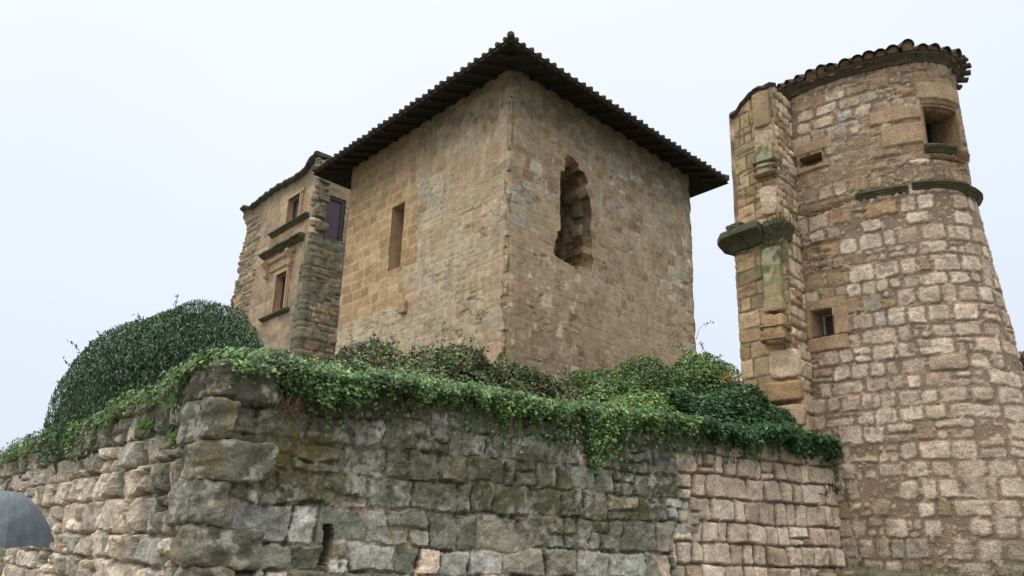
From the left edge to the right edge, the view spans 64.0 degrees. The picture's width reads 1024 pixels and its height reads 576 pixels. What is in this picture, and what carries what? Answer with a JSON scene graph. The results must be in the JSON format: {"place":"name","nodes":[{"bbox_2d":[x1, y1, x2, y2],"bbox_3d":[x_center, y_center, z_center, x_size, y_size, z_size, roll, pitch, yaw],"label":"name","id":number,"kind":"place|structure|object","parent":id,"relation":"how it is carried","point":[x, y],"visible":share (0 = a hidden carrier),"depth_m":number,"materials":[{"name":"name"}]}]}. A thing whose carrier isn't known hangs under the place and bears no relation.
{"place":"outdoors","nodes":[
{"label":"outdoors","id":0,"kind":"place"},
{"bbox_2d":[0,481,54,549],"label":"umbrella","id":1,"kind":"object","parent":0,"point":[23,522],"visible":1,"depth_m":8.10,"materials":[{"name":"grey fabric"}]},
{"bbox_2d":[0,0,1023,454],"label":"sky","id":2,"kind":"structure","parent":0,"point":[135,135],"materials":[{"name":"white"}]},
{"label":"terrace","id":3,"kind":"structure","parent":0,"visible":0},
{"bbox_2d":[27,294,264,473],"bbox_3d":[-6.606,2.436,14.612,3.000,4.140,8.503,16,-22,-38],"label":"laurel hedge","id":4,"kind":"object","parent":3,"relation":"on","point":[143,352],"visible":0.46,"depth_m":12.85,"materials":[{"name":"green plant"}]},
{"bbox_2d":[228,151,350,362],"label":"ruined mansion","id":5,"kind":"structure","parent":3,"relation":"on","point":[287,289],"depth_m":28.61,"materials":[{"name":"stone"}]},
{"bbox_2d":[258,266,291,321],"bbox_3d":[-8.183,0.212,28.791,0.397,1.704,2.200,16,-22,-38],"label":"window","id":6,"kind":"structure","parent":5,"relation":"in","point":[281,283],"depth_m":28.78,"materials":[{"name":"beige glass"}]},
{"bbox_2d":[267,187,309,238],"bbox_3d":[-7.911,-2.732,29.417,0.371,1.337,2.970,16,-22,-38],"label":"window","id":7,"kind":"structure","parent":5,"relation":"in","point":[294,215],"depth_m":29.45,"materials":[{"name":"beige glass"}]},
{"bbox_2d":[322,194,345,241],"bbox_3d":[-6.386,-2.430,29.112,0.092,2.000,1.200,-15,-24,42],"label":"shuttered window","id":8,"kind":"structure","parent":5,"relation":"in","point":[335,209],"depth_m":29.21,"materials":[{"name":"purple paint"}]},
{"bbox_2d":[330,330,509,386],"bbox_3d":[-1.259,1.215,11.053,2.680,1.392,1.673,9,-19,-22],"label":"bramble bush","id":9,"kind":"object","parent":3,"relation":"on","point":[459,363],"visible":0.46,"depth_m":10.89,"materials":[{"name":"green plant"}]},
{"bbox_2d":[436,321,445,360],"bbox_3d":[-0.979,0.894,11.232,0.143,0.920,0.122,2,-17,0],"label":"sapling","id":10,"kind":"object","parent":9,"relation":"on","point":[443,336],"visible":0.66,"depth_m":11.32,"materials":[{"name":"green plant"}]},
{"bbox_2d":[312,31,729,382],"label":"stone keep","id":11,"kind":"structure","parent":3,"relation":"on","point":[513,199],"depth_m":20.70,"materials":[{"name":"stone"}]},
{"bbox_2d":[387,202,404,276],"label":"slit window","id":12,"kind":"structure","parent":11,"relation":"in","point":[398,211],"depth_m":22.35,"materials":[{"name":"brown stone"}]},
{"bbox_2d":[554,155,593,269],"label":"broken window","id":13,"kind":"structure","parent":11,"relation":"in","point":[573,245],"depth_m":20.92,"materials":[{"name":"stone"}]},
{"bbox_2d":[464,352,595,401],"bbox_3d":[0.135,1.534,11.687,2.738,1.314,1.532,17,-23,-40],"label":"bramble bush","id":14,"kind":"object","parent":3,"relation":"on","point":[535,381],"visible":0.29,"depth_m":11.45,"materials":[{"name":"green plant"}]},
{"bbox_2d":[554,343,742,417],"bbox_3d":[1.955,1.573,12.405,3.402,2.026,2.472,2,-17,0],"label":"bramble bush","id":15,"kind":"object","parent":3,"relation":"on","point":[642,384],"visible":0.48,"depth_m":12.44,"materials":[{"name":"green plant"}]},
{"bbox_2d":[1019,351,1023,370],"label":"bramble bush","id":16,"kind":"object","parent":3,"relation":"on","point":[1021,359],"visible":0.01,"depth_m":17.19,"materials":[{"name":"green plant"}]},
{"label":"ground","id":17,"kind":"structure","parent":0,"visible":0},
{"bbox_2d":[0,359,845,575],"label":"retaining wall","id":18,"kind":"structure","parent":17,"relation":"on","point":[237,483],"depth_m":9.33,"materials":[{"name":"stone"}]},
{"bbox_2d":[0,373,174,468],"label":"ivy","id":19,"kind":"object","parent":18,"relation":"attached to","point":[135,394],"visible":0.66,"depth_m":11.58,"materials":[{"name":"green plant"}]},
{"bbox_2d":[133,414,155,437],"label":"fern","id":20,"kind":"object","parent":18,"relation":"attached to","point":[143,424],"visible":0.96,"depth_m":9.48,"materials":[{"name":"green plant"}]},
{"bbox_2d":[157,392,180,407],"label":"fern","id":21,"kind":"object","parent":18,"relation":"attached to","point":[174,400],"visible":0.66,"depth_m":8.63,"materials":[{"name":"green plant"}]},
{"bbox_2d":[164,426,180,449],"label":"fern","id":22,"kind":"object","parent":18,"relation":"attached to","point":[169,437],"visible":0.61,"depth_m":8.35,"materials":[{"name":"green plant"}]},
{"bbox_2d":[274,391,304,428],"bbox_3d":[-2.264,1.223,8.176,0.471,0.391,0.408,2,-17,0],"label":"grass tuft","id":23,"kind":"object","parent":18,"relation":"on","point":[282,408],"visible":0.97,"depth_m":8.16,"materials":[{"name":"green plant"}]},
{"bbox_2d":[162,343,724,480],"bbox_3d":[-0.371,1.626,9.864,7.206,1.227,1.475,13,-20,-31],"label":"ivy","id":24,"kind":"object","parent":18,"relation":"attached to","point":[353,386],"visible":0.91,"depth_m":9.18,"materials":[{"name":"green plant"}]},
{"bbox_2d":[554,391,598,405],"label":"grass tuft","id":25,"kind":"object","parent":18,"relation":"on","point":[584,396],"visible":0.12,"depth_m":10.74,"materials":[{"name":"green plant"}]},
{"bbox_2d":[602,395,631,408],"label":"grass tuft","id":26,"kind":"object","parent":18,"relation":"on","point":[617,402],"visible":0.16,"depth_m":11.01,"materials":[{"name":"green plant"}]},
{"bbox_2d":[659,382,843,477],"bbox_3d":[3.619,2.160,12.361,3.190,1.241,1.294,13,-21,-32],"label":"ivy","id":27,"kind":"object","parent":18,"relation":"attached to","point":[735,430],"visible":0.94,"depth_m":11.88,"materials":[{"name":"green plant"}]},
{"bbox_2d":[710,381,830,459],"bbox_3d":[3.926,2.095,12.824,2.162,1.273,1.024,9,-19,-22],"label":"bramble bush","id":28,"kind":"object","parent":18,"relation":"on","point":[746,392],"visible":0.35,"depth_m":12.48,"materials":[{"name":"green plant"}]},
{"bbox_2d":[708,367,746,383],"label":"grass tuft","id":29,"kind":"object","parent":28,"relation":"on","point":[726,376],"visible":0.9,"depth_m":12.52,"materials":[{"name":"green plant"}]},
{"bbox_2d":[819,480,853,504],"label":"small leafy shrub","id":30,"kind":"object","parent":18,"relation":"on","point":[836,490],"visible":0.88,"depth_m":12.54,"materials":[{"name":"green plant"}]},
{"bbox_2d":[717,39,1023,575],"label":"stair tower","id":31,"kind":"structure","parent":17,"relation":"on","point":[877,337],"depth_m":13.06,"materials":[{"name":"stone"}]},
{"bbox_2d":[747,232,789,251],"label":"grass tuft","id":32,"kind":"object","parent":31,"relation":"attached to","point":[768,244],"visible":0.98,"depth_m":13.47,"materials":[{"name":"green plant"}]},
{"bbox_2d":[761,208,798,232],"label":"grass tuft","id":33,"kind":"object","parent":31,"relation":"on","point":[780,221],"visible":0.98,"depth_m":13.57,"materials":[{"name":"green plant"}]},
{"bbox_2d":[799,152,822,167],"bbox_3d":[5.440,-2.200,14.577,0.535,0.170,0.420,16,-23,-39],"label":"slot window","id":34,"kind":"structure","parent":31,"relation":"in","point":[817,157],"depth_m":14.57,"materials":[{"name":"stone"}]},
{"bbox_2d":[811,308,834,336],"bbox_3d":[5.228,0.601,13.617,0.317,0.440,0.370,16,-22,-39],"label":"small window","id":35,"kind":"structure","parent":31,"relation":"in","point":[822,321],"depth_m":13.74,"materials":[{"name":"stone"}]},
{"bbox_2d":[919,100,969,163],"bbox_3d":[7.093,-2.524,13.725,0.906,1.074,0.716,5,-18,-12],"label":"arched window","id":36,"kind":"structure","parent":31,"relation":"in","point":[941,121],"depth_m":13.63,"materials":[{"name":"stone"}]},
{"bbox_2d":[816,566,961,575],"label":"footing wall","id":37,"kind":"structure","parent":17,"relation":"on","point":[854,570],"depth_m":11.50,"materials":[{"name":"stone"}]},
{"bbox_2d":[820,562,902,575],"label":"grass tuft","id":38,"kind":"object","parent":37,"relation":"on","point":[864,568],"visible":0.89,"depth_m":11.48,"materials":[{"name":"green plant"}]},
{"bbox_2d":[899,559,965,575],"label":"grass tuft","id":39,"kind":"object","parent":37,"relation":"on","point":[930,568],"visible":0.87,"depth_m":11.15,"materials":[{"name":"green plant"}]},
{"bbox_2d":[948,565,1007,575],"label":"grass tuft","id":40,"kind":"object","parent":37,"relation":"on","point":[976,572],"visible":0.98,"depth_m":10.83,"materials":[{"name":"green plant"}]},
{"bbox_2d":[969,560,1023,575],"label":"grass tuft","id":41,"kind":"object","parent":37,"relation":"on","point":[1007,570],"visible":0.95,"depth_m":10.70,"materials":[{"name":"green plant"}]}
]}

